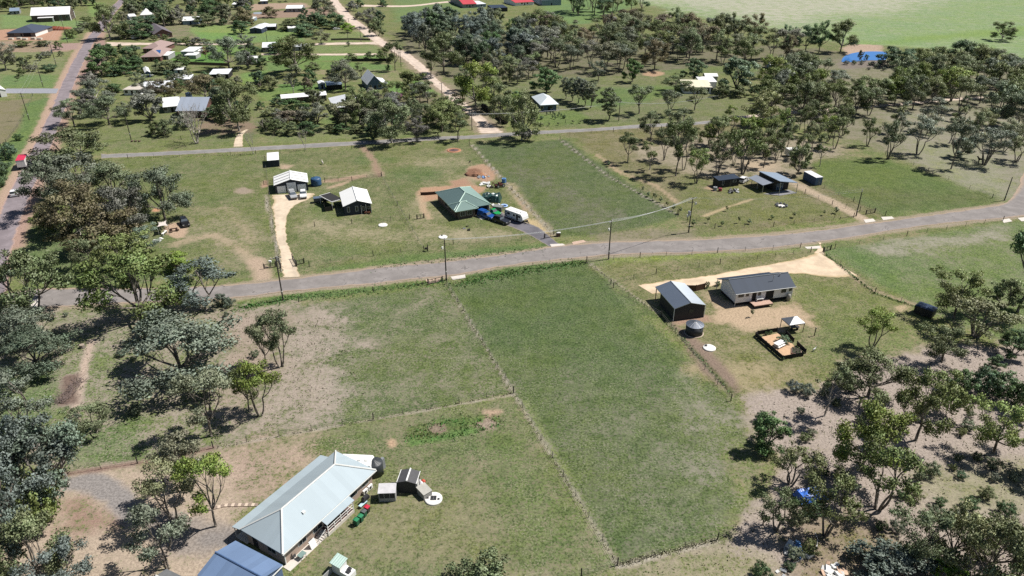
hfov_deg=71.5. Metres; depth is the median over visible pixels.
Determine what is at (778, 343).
garden table
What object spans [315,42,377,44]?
dirt lane
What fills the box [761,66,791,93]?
gum tree
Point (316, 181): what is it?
water tank
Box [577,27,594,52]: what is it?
slender gum
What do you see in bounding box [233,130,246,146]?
house drive
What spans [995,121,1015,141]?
slender gum
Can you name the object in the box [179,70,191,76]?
leafy tree
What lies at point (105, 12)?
gum tree
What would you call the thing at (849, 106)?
slender gum
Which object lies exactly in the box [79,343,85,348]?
tree stump
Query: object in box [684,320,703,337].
corrugated tank
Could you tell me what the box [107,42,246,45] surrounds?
village lane
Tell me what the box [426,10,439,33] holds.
leafy tree
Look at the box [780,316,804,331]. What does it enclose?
gazebo
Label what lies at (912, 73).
gum tree
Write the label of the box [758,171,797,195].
skillion house
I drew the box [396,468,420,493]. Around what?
garden shed
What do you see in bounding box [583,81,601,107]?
she oak
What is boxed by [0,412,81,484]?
slender gum
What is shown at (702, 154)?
slender gum
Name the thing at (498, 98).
gum tree
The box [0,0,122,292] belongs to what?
town road
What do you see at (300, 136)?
bare tree
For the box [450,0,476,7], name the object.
red house
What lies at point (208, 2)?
leafy tree
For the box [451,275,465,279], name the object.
crossover
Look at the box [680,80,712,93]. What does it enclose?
cream house
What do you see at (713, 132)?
many stemmed gum
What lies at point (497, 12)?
leafy tree
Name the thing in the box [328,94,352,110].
hip house
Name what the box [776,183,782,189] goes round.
window
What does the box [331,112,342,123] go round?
shrub
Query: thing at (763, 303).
timber deck
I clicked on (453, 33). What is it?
gum tree
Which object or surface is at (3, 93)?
storage shed
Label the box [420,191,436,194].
retaining wall
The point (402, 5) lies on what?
crest track
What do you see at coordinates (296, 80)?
leafy tree
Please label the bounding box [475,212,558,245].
bitumen driveway
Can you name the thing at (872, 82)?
slender gum
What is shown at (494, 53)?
gum tree
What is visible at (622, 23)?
gum tree
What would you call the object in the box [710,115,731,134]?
slender gum
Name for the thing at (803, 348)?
garden fence
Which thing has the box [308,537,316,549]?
clothes airer
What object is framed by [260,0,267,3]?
blue house
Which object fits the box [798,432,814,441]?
shrub
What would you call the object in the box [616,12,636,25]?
slender gum
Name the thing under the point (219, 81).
gum tree
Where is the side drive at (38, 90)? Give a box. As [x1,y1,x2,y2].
[6,88,57,92]
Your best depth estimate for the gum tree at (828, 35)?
400.15 m
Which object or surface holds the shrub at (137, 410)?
on the ground at (642, 422)
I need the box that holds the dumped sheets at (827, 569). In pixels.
[820,561,848,575]
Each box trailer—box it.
[313,196,323,202]
[492,204,503,210]
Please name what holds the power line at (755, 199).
attached to the power pole at (689, 213)
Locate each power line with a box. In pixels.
[444,221,607,239]
[487,102,617,113]
[612,198,693,221]
[698,189,860,199]
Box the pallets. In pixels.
[8,37,42,39]
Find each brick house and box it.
[232,450,376,570]
[435,186,490,218]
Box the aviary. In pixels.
[377,483,396,501]
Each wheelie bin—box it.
[353,517,359,525]
[357,513,363,522]
[360,508,366,517]
[363,504,369,512]
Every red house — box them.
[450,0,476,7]
[504,0,533,5]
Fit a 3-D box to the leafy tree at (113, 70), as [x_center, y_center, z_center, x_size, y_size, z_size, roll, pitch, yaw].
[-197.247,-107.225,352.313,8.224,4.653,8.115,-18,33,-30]
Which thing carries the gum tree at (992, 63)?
on the ground at (642, 422)
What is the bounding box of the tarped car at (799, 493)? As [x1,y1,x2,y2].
[792,486,825,502]
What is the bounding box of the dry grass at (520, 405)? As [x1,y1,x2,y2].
[134,141,732,566]
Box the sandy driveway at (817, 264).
[639,253,857,293]
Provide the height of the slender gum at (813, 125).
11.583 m
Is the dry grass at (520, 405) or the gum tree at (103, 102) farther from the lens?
the gum tree at (103, 102)
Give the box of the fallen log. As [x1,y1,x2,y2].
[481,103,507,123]
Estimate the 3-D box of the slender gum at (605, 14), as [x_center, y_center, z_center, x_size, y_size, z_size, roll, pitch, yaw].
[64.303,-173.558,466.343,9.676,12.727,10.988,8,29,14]
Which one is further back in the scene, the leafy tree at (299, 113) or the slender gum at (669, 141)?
the leafy tree at (299, 113)
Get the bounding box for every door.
[252,537,258,547]
[277,186,285,192]
[286,182,296,191]
[297,184,306,190]
[751,293,756,300]
[765,290,773,298]
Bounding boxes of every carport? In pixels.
[239,56,258,64]
[746,175,773,191]
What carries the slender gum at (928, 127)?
on the ground at (642, 422)
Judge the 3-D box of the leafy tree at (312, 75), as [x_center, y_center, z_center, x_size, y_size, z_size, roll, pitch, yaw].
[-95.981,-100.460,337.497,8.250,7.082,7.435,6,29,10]
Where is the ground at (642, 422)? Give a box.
[0,0,1023,575]
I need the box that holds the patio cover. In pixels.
[319,192,340,203]
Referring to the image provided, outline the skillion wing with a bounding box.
[162,96,179,112]
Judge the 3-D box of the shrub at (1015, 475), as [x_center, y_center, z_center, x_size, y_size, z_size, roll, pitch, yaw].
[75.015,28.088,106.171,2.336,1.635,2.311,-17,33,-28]
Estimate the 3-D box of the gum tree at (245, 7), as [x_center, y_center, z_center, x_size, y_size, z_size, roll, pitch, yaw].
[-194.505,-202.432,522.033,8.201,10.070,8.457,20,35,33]
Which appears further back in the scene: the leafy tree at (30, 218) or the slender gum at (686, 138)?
the slender gum at (686, 138)
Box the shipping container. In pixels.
[803,171,822,184]
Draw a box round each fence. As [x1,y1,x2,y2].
[65,386,513,472]
[127,140,469,157]
[175,61,227,65]
[264,156,280,270]
[298,278,446,301]
[308,234,544,266]
[314,214,409,226]
[323,198,332,211]
[324,172,381,181]
[331,38,369,39]
[352,58,390,61]
[381,173,423,248]
[447,283,618,564]
[469,144,553,233]
[542,125,661,135]
[566,141,677,214]
[581,559,617,575]
[586,243,801,261]
[595,265,732,400]
[610,247,811,283]
[618,520,763,562]
[678,211,854,227]
[687,283,705,290]
[755,327,803,359]
[785,330,794,342]
[796,341,806,353]
[824,247,917,302]
[834,216,1004,248]
[885,150,993,197]
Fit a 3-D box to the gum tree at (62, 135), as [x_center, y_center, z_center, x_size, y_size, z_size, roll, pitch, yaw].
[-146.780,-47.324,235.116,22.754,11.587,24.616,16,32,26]
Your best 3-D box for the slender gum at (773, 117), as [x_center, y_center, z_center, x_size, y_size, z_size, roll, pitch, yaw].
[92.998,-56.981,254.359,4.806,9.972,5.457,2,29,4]
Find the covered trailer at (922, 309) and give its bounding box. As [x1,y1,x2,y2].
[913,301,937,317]
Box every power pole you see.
[270,256,283,300]
[441,238,446,277]
[608,220,611,258]
[688,197,696,232]
[855,189,862,215]
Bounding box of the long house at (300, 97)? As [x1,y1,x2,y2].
[280,91,326,103]
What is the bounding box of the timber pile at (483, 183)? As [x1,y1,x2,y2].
[479,181,489,185]
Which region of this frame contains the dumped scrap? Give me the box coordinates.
[783,539,815,559]
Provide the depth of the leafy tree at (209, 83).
323.91 m
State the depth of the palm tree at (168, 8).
494.27 m
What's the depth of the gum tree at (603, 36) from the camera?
416.11 m
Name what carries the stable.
on the ground at (642, 422)
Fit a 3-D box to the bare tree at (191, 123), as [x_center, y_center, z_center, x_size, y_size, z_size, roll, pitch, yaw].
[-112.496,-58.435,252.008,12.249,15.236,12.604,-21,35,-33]
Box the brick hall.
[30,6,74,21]
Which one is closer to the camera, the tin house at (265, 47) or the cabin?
the cabin
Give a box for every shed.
[0,86,6,96]
[127,14,135,19]
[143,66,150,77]
[155,569,180,575]
[174,66,184,73]
[182,16,201,24]
[184,52,200,58]
[209,69,232,78]
[250,23,267,33]
[267,152,279,166]
[287,26,295,31]
[293,44,302,50]
[317,80,325,88]
[325,81,341,90]
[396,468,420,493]
[475,1,485,6]
[487,5,507,11]
[533,0,560,5]
[655,281,705,320]
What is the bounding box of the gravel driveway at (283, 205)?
[272,193,314,276]
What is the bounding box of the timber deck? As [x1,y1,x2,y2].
[749,299,772,308]
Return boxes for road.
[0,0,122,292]
[0,174,1023,313]
[101,117,738,158]
[330,0,503,132]
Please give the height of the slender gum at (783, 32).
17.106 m
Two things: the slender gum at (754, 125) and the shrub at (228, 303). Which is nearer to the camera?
the shrub at (228, 303)
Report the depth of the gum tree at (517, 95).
280.95 m
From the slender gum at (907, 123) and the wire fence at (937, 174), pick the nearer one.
the wire fence at (937, 174)
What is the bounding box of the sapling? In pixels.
[199,47,209,59]
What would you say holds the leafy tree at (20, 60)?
on the ground at (642, 422)
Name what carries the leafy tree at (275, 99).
on the ground at (642, 422)
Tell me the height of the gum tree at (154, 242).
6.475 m
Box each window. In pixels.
[267,546,276,554]
[297,536,306,547]
[313,521,322,534]
[350,490,357,497]
[362,480,368,487]
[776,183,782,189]
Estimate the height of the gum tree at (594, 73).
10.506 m
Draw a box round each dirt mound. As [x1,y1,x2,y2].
[52,26,68,30]
[465,171,486,176]
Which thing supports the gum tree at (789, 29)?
on the ground at (642, 422)
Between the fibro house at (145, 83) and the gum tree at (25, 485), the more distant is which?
the fibro house at (145, 83)
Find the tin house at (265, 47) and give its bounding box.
[262,42,275,51]
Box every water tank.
[310,176,321,186]
[371,457,383,478]
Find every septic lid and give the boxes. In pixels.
[378,223,386,226]
[425,492,441,505]
[703,344,715,351]
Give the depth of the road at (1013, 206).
174.34 m
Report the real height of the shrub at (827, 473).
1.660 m
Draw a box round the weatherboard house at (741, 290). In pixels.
[716,272,795,305]
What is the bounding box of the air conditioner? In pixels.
[367,483,372,490]
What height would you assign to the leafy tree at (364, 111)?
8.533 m
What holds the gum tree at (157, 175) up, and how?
on the ground at (642, 422)
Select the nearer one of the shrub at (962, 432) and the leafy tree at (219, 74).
the shrub at (962, 432)
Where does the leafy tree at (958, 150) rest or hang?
on the ground at (642, 422)
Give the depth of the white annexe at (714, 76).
341.87 m
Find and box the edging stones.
[182,503,258,517]
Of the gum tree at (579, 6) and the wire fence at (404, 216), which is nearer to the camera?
the wire fence at (404, 216)
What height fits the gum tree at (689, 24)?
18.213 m
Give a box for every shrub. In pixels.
[0,142,16,158]
[0,159,11,174]
[0,174,8,186]
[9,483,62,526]
[12,133,23,140]
[13,40,31,46]
[25,64,37,70]
[32,40,48,46]
[38,64,56,71]
[40,51,51,57]
[63,29,77,37]
[66,412,81,421]
[72,27,84,32]
[75,22,88,27]
[79,16,92,20]
[114,349,125,356]
[125,402,143,414]
[129,44,137,51]
[139,301,176,320]
[149,35,157,39]
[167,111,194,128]
[212,293,229,305]
[221,297,236,307]
[248,349,259,357]
[273,115,286,123]
[280,106,290,114]
[326,125,335,132]
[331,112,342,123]
[387,113,403,125]
[405,98,419,108]
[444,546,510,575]
[518,128,532,139]
[751,559,773,575]
[755,410,769,419]
[776,334,791,343]
[783,560,796,571]
[785,379,802,392]
[787,544,806,559]
[788,509,810,527]
[791,496,802,506]
[796,407,804,413]
[797,383,815,396]
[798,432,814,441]
[800,538,821,555]
[801,499,828,518]
[804,471,823,484]
[807,427,817,435]
[818,387,831,396]
[821,466,831,476]
[830,398,841,406]
[832,464,850,477]
[842,374,864,391]
[847,476,861,491]
[855,415,868,424]
[873,374,882,382]
[875,518,889,530]
[890,518,905,534]
[896,489,908,499]
[902,483,925,500]
[904,411,919,421]
[913,471,926,479]
[921,460,941,477]
[924,503,946,518]
[932,497,947,506]
[945,368,981,391]
[948,463,958,470]
[952,453,964,461]
[956,427,967,435]
[956,470,969,478]
[958,494,981,510]
[960,418,977,430]
[967,365,1007,396]
[967,410,976,416]
[969,451,983,460]
[974,544,999,562]
[976,485,998,499]
[985,455,1004,469]
[990,472,1002,480]
[991,536,1008,545]
[992,370,1020,399]
[992,515,1010,523]
[995,500,1017,518]
[1004,380,1023,412]
[1005,471,1023,481]
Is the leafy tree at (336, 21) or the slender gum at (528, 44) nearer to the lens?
the slender gum at (528, 44)
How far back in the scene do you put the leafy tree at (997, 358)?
130.31 m
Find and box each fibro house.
[122,83,143,94]
[143,80,173,91]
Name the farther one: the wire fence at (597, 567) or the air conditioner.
the air conditioner
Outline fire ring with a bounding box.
[775,202,787,207]
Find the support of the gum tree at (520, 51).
on the ground at (642, 422)
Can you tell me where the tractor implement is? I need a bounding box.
[491,182,504,187]
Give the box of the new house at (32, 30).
[7,24,52,36]
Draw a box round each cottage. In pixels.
[140,8,152,17]
[285,5,304,11]
[339,186,371,215]
[361,69,386,89]
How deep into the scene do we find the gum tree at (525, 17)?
439.77 m
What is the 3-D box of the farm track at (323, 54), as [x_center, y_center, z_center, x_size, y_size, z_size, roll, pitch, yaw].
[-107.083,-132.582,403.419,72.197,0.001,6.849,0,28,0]
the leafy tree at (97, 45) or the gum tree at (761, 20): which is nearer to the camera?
the leafy tree at (97, 45)
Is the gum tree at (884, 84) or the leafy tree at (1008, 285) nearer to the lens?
the leafy tree at (1008, 285)
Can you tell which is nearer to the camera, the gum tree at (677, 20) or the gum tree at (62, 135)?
the gum tree at (62, 135)
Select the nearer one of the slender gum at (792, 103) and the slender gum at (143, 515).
the slender gum at (143, 515)
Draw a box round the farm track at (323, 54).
[261,53,383,54]
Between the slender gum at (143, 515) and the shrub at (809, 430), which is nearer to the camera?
the slender gum at (143, 515)
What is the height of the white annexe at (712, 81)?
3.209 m
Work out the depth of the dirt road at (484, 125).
371.33 m
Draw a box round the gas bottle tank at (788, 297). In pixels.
[786,293,790,300]
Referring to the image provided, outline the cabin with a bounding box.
[713,174,739,187]
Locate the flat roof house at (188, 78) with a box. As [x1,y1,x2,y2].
[174,74,193,84]
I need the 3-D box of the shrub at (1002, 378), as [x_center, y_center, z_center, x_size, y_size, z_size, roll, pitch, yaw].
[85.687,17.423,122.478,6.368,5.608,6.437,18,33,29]
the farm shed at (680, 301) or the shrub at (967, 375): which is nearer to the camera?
the shrub at (967, 375)
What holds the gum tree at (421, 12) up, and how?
on the ground at (642, 422)
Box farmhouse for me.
[175,97,214,117]
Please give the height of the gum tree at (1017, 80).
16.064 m
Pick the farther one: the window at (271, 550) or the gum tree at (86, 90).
the gum tree at (86, 90)
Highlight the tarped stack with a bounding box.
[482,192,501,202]
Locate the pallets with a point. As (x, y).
(20, 38)
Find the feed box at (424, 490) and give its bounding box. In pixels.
[416,482,431,499]
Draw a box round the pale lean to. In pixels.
[163,51,174,59]
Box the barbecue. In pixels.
[361,493,369,504]
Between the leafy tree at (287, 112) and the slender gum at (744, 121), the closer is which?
the slender gum at (744, 121)
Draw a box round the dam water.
[842,51,885,61]
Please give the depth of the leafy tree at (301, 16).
482.03 m
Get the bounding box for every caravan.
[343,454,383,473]
[505,207,528,222]
[784,147,800,155]
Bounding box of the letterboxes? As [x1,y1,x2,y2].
[427,276,442,283]
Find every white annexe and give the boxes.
[696,76,716,87]
[703,73,717,80]
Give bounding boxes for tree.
[0,0,16,8]
[0,42,15,70]
[0,248,76,314]
[0,304,54,348]
[0,322,82,377]
[0,414,13,438]
[0,416,86,507]
[0,422,55,513]
[0,491,29,574]
[0,505,73,575]
[7,533,95,575]
[9,0,25,5]
[14,151,77,207]
[15,57,29,68]
[16,67,25,75]
[20,0,41,6]
[25,126,109,160]
[26,211,63,230]
[28,179,114,234]
[36,151,109,191]
[39,0,51,6]
[40,199,145,252]
[48,0,66,6]
[50,98,89,125]
[53,40,62,48]
[57,399,113,434]
[65,0,77,8]
[67,238,105,274]
[69,242,193,320]
[70,78,116,103]
[75,92,99,114]
[78,70,99,88]
[80,49,119,75]
[80,94,129,124]
[83,0,95,3]
[84,160,144,200]
[86,3,129,39]
[88,43,107,50]
[89,228,150,276]
[90,184,149,236]
[94,43,116,59]
[100,83,121,92]
[106,67,122,76]
[110,58,115,65]
[112,20,147,34]
[114,65,135,74]
[115,11,127,20]
[116,57,131,68]
[116,305,241,404]
[117,101,131,111]
[118,31,132,38]
[118,187,152,222]
[120,48,132,56]
[122,0,128,11]
[124,3,137,13]
[124,164,195,219]
[124,221,160,248]
[127,0,143,14]
[127,23,154,37]
[128,55,142,65]
[128,71,148,86]
[128,89,162,120]
[130,16,145,24]
[132,65,143,71]
[137,83,158,93]
[142,0,155,10]
[144,15,156,23]
[145,78,174,97]
[145,120,165,134]
[148,1,165,19]
[150,60,182,73]
[154,16,172,24]
[155,11,167,26]
[155,119,172,136]
[157,80,183,96]
[159,2,174,24]
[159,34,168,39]
[162,250,193,272]
[163,8,185,24]
[163,69,175,80]
[167,38,181,44]
[168,73,183,82]
[173,54,185,61]
[174,78,185,88]
[176,103,208,143]
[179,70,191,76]
[180,37,191,44]
[182,73,221,96]
[185,5,194,15]
[186,0,197,9]
[188,37,205,45]
[192,3,217,17]
[192,13,217,25]
[200,105,215,118]
[203,0,217,9]
[203,35,246,68]
[205,78,215,89]
[207,86,230,96]
[208,79,258,130]
[210,102,236,121]
[212,90,230,106]
[213,3,237,20]
[214,73,226,80]
[214,77,225,85]
[219,18,227,24]
[230,7,255,25]
[231,20,250,33]
[232,75,242,84]
[233,33,255,49]
[235,0,250,6]
[241,50,254,66]
[242,128,253,153]
[243,5,253,17]
[247,46,260,54]
[248,70,261,87]
[250,54,266,69]
[254,101,264,108]
[258,75,278,89]
[260,6,279,17]
[260,107,276,115]
[260,117,274,128]
[264,119,286,133]
[267,42,283,53]
[268,34,320,73]
[269,97,285,106]
[271,108,279,116]
[274,110,298,120]
[279,18,300,30]
[281,121,300,134]
[282,98,309,111]
[283,54,295,70]
[291,23,319,35]
[292,78,300,84]
[293,110,305,121]
[294,14,309,27]
[295,121,319,133]
[297,126,306,149]
[299,101,328,123]
[300,7,307,14]
[300,69,317,82]
[301,12,327,25]
[301,77,312,88]
[303,89,324,104]
[304,62,320,69]
[310,0,336,14]
[311,28,330,43]
[318,12,345,27]
[325,59,359,88]
[332,123,349,132]
[340,23,354,31]
[341,85,378,122]
[341,93,362,117]
[344,53,357,59]
[345,1,358,10]
[350,124,363,133]
[355,0,364,5]
[357,8,376,27]
[358,107,375,127]
[360,92,378,107]
[362,110,390,128]
[363,51,374,57]
[363,123,378,139]
[366,7,380,17]
[366,87,382,100]
[367,17,385,35]
[367,100,411,142]
[367,103,380,111]
[369,97,394,115]
[375,10,385,20]
[376,46,394,62]
[377,0,388,5]
[379,80,410,100]
[384,91,405,110]
[397,71,426,93]
[400,12,422,39]
[404,115,429,140]
[407,18,428,47]
[407,81,430,101]
[411,104,435,125]
[413,99,465,132]
[415,10,429,32]
[415,23,436,51]
[418,31,465,74]
[421,7,437,26]
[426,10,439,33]
[427,3,443,13]
[430,96,456,121]
[432,19,450,37]
[435,12,456,32]
[440,30,460,54]
[442,95,461,111]
[444,6,460,17]
[447,12,461,32]
[449,33,476,61]
[450,60,498,109]
[451,14,475,36]
[452,34,469,55]
[453,65,477,86]
[458,18,474,34]
[461,27,469,36]
[463,37,484,61]
[466,35,487,61]
[468,5,490,24]
[469,15,484,33]
[469,16,490,36]
[470,40,493,67]
[471,29,485,37]
[477,76,510,106]
[480,36,491,59]
[480,37,505,61]
[481,21,505,42]
[481,30,498,52]
[481,67,500,81]
[483,49,503,67]
[486,7,494,25]
[486,8,504,23]
[487,83,512,109]
[487,94,514,123]
[489,18,507,35]
[491,58,501,75]
[498,61,516,79]
[500,88,543,140]
[501,34,528,57]
[504,18,520,29]
[505,26,530,53]
[508,16,531,37]
[508,61,529,83]
[511,93,526,111]
[512,43,526,61]
[516,12,535,28]
[517,31,540,58]
[527,26,535,35]
[527,37,549,57]
[529,66,562,93]
[547,14,570,37]
[562,28,582,60]
[572,0,585,14]
[574,36,585,59]
[588,60,607,80]
[596,0,612,11]
[597,21,622,40]
[599,24,618,49]
[601,12,615,27]
[608,20,629,37]
[608,32,626,51]
[621,58,644,81]
[622,26,641,42]
[625,0,638,8]
[625,10,653,30]
[631,31,645,50]
[637,110,664,141]
[641,38,671,69]
[644,12,675,36]
[659,22,685,51]
[659,31,675,53]
[661,72,693,91]
[664,107,695,138]
[666,6,683,25]
[671,13,686,36]
[675,27,704,60]
[678,12,701,34]
[680,21,702,43]
[680,57,708,79]
[704,29,734,59]
[705,14,731,42]
[712,82,729,96]
[718,55,761,89]
[719,12,739,35]
[726,18,746,38]
[728,34,759,60]
[730,85,748,96]
[740,32,763,59]
[741,90,783,126]
[742,13,769,34]
[748,85,757,94]
[749,119,762,127]
[750,411,793,456]
[756,56,790,84]
[758,79,782,105]
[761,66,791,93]
[763,68,799,95]
[777,64,798,96]
[780,35,799,54]
[781,24,797,40]
[788,80,821,116]
[789,142,813,174]
[792,53,822,82]
[794,72,823,104]
[795,49,815,72]
[796,24,821,51]
[804,81,833,104]
[813,20,832,52]
[829,18,859,52]
[829,344,918,405]
[831,397,916,472]
[843,537,947,575]
[845,79,871,110]
[845,84,875,115]
[857,49,864,59]
[868,77,897,105]
[875,45,906,65]
[881,76,911,104]
[887,502,965,566]
[888,55,918,84]
[889,65,912,89]
[892,366,964,440]
[894,48,921,61]
[896,66,924,98]
[902,74,932,109]
[910,60,935,93]
[918,321,973,361]
[919,75,948,103]
[922,57,940,80]
[924,53,947,77]
[928,380,975,415]
[929,264,992,318]
[929,557,968,575]
[932,46,953,68]
[933,498,1005,562]
[936,67,953,83]
[941,64,968,94]
[944,40,979,63]
[945,509,1023,575]
[946,55,966,81]
[951,136,976,157]
[964,42,991,65]
[968,392,1023,453]
[969,46,998,74]
[975,57,1009,84]
[979,60,1023,92]
[982,80,1023,126]
[983,354,1008,369]
[986,278,1023,308]
[989,21,1019,40]
[992,74,1023,104]
[995,79,1012,104]
[998,326,1023,359]
[1000,89,1023,122]
[1006,64,1023,79]
[1007,524,1023,574]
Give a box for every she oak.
[559,77,571,98]
[564,78,579,100]
[573,76,585,103]
[577,80,592,105]
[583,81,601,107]
[595,87,621,120]
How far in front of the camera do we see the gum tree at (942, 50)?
348.58 m
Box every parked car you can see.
[9,189,17,196]
[179,216,190,226]
[299,189,306,198]
[492,214,510,224]
[739,176,749,182]
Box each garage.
[197,541,282,575]
[273,170,308,193]
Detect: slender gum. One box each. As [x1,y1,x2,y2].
[0,257,15,296]
[0,369,54,418]
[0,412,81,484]
[121,503,191,569]
[131,455,195,522]
[145,428,204,489]
[164,255,237,310]
[165,367,233,436]
[169,452,233,526]
[227,362,257,411]
[229,358,281,416]
[243,314,274,367]
[248,308,296,367]
[285,64,301,93]
[326,98,360,127]
[354,62,366,76]
[384,41,402,70]
[407,107,422,124]
[414,80,437,102]
[419,103,430,112]
[420,51,438,77]
[444,112,470,140]
[449,105,469,118]
[498,53,511,73]
[500,56,521,81]
[520,57,538,79]
[522,18,538,32]
[522,39,542,60]
[523,51,541,75]
[526,9,553,25]
[528,42,549,64]
[535,25,559,56]
[539,10,561,24]
[540,33,560,60]
[542,14,553,29]
[545,36,573,66]
[550,21,566,34]
[557,35,570,53]
[562,44,582,69]
[568,20,582,37]
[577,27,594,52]
[578,40,603,67]
[588,18,607,40]
[591,40,621,72]
[595,0,613,14]
[604,13,616,24]
[605,0,622,17]
[606,27,621,37]
[609,36,631,63]
[609,41,638,71]
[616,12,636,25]
[619,8,637,24]
[619,26,638,56]
[619,131,639,161]
[620,41,638,67]
[626,19,642,31]
[628,84,653,113]
[633,8,649,23]
[633,19,650,38]
[637,33,655,51]
[639,0,649,12]
[640,141,657,169]
[643,36,663,63]
[649,30,672,55]
[650,19,668,35]
[654,128,678,159]
[660,89,682,110]
[665,116,696,175]
[669,37,687,60]
[674,133,697,169]
[676,26,700,56]
[684,85,707,110]
[687,147,709,183]
[694,126,706,147]
[695,21,720,52]
[703,124,717,148]
[706,17,716,25]
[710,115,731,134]
[710,116,729,139]
[714,12,732,31]
[714,37,736,62]
[724,132,738,158]
[725,105,741,127]
[729,141,739,165]
[730,33,745,47]
[733,19,748,32]
[741,114,756,140]
[742,25,768,44]
[743,122,758,148]
[753,78,796,116]
[758,133,778,167]
[760,54,776,72]
[761,27,789,54]
[761,116,782,143]
[767,115,778,129]
[767,121,785,152]
[776,27,805,55]
[776,131,794,156]
[777,52,803,82]
[777,118,795,151]
[782,99,797,117]
[783,125,798,146]
[791,61,816,97]
[795,109,805,129]
[795,133,815,159]
[801,105,817,133]
[804,68,830,98]
[806,120,826,151]
[811,58,834,80]
[813,133,831,166]
[814,109,822,132]
[815,360,856,415]
[820,104,839,129]
[824,79,846,106]
[825,69,851,94]
[825,116,850,148]
[826,79,853,117]
[831,113,844,135]
[839,103,854,128]
[850,75,881,90]
[855,306,898,347]
[859,87,887,115]
[890,105,906,128]
[896,100,911,126]
[897,112,912,133]
[907,114,944,154]
[911,47,936,65]
[918,97,953,124]
[938,66,978,101]
[945,115,978,168]
[949,117,960,143]
[950,51,975,64]
[950,75,988,111]
[951,106,967,120]
[953,54,985,72]
[960,95,974,115]
[974,75,998,103]
[974,108,999,133]
[988,48,1018,74]
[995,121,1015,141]
[1000,55,1023,73]
[1000,118,1023,150]
[1008,136,1023,162]
[1010,229,1023,312]
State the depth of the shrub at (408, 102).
292.66 m
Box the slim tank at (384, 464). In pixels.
[381,457,385,468]
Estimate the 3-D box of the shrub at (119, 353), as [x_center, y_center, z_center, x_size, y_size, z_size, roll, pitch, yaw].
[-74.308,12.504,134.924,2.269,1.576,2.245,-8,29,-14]
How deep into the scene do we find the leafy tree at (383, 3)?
586.32 m
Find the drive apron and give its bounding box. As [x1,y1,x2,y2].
[814,243,825,254]
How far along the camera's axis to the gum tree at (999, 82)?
294.66 m
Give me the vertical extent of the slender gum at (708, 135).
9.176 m
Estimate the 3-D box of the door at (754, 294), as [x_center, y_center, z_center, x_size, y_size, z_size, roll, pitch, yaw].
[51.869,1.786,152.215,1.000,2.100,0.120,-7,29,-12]
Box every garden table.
[297,550,305,560]
[774,339,785,347]
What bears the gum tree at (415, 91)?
on the ground at (642, 422)
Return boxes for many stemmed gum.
[704,122,717,145]
[707,138,732,174]
[713,132,724,153]
[728,127,768,173]
[747,139,756,164]
[753,126,776,157]
[755,485,805,531]
[769,440,827,485]
[770,137,787,162]
[778,107,794,128]
[799,469,869,537]
[820,114,839,141]
[838,106,855,135]
[850,427,927,510]
[861,116,881,145]
[881,119,909,158]
[948,292,1023,338]
[967,127,1018,165]
[968,111,991,135]
[1017,112,1023,141]
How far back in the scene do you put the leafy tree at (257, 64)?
363.60 m
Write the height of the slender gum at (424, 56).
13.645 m
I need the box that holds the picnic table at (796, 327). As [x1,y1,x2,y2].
[790,325,798,330]
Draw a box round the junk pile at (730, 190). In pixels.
[728,188,739,192]
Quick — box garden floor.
[762,333,795,355]
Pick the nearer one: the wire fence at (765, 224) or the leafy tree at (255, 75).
the wire fence at (765, 224)
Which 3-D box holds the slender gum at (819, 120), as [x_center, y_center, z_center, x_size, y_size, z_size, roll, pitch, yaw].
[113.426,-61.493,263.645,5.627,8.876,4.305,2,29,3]
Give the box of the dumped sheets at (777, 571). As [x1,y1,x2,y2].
[775,567,786,575]
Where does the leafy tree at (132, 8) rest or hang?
on the ground at (642, 422)
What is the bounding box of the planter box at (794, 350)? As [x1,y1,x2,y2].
[791,347,801,353]
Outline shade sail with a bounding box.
[157,220,169,232]
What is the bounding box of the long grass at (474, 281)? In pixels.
[229,247,914,443]
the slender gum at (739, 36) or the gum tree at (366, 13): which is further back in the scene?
the gum tree at (366, 13)
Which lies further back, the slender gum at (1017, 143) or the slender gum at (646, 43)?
the slender gum at (646, 43)
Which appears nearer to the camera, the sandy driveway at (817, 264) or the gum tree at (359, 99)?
the sandy driveway at (817, 264)
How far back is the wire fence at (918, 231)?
184.72 m
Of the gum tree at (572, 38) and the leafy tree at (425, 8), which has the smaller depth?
the gum tree at (572, 38)
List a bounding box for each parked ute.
[288,188,297,199]
[477,208,493,219]
[487,208,500,214]
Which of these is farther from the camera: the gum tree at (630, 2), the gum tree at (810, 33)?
the gum tree at (630, 2)
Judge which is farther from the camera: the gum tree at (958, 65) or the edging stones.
the gum tree at (958, 65)
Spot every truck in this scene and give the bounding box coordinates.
[15,154,29,169]
[323,553,355,575]
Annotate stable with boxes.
[259,24,276,30]
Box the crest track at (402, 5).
[355,1,450,6]
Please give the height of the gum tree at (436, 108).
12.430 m
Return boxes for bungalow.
[9,8,20,14]
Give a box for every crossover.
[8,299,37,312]
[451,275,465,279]
[572,240,585,244]
[805,246,820,248]
[864,219,874,222]
[881,216,893,219]
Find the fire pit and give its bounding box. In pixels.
[447,148,460,152]
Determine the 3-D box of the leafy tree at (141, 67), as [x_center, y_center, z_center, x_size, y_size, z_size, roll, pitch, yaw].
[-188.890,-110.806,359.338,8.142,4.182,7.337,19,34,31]
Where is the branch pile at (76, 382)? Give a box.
[52,375,89,406]
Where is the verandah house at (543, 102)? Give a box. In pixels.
[532,93,558,111]
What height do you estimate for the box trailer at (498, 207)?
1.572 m
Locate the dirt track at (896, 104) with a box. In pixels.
[731,96,986,117]
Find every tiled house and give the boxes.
[141,46,171,61]
[142,40,174,52]
[146,23,172,37]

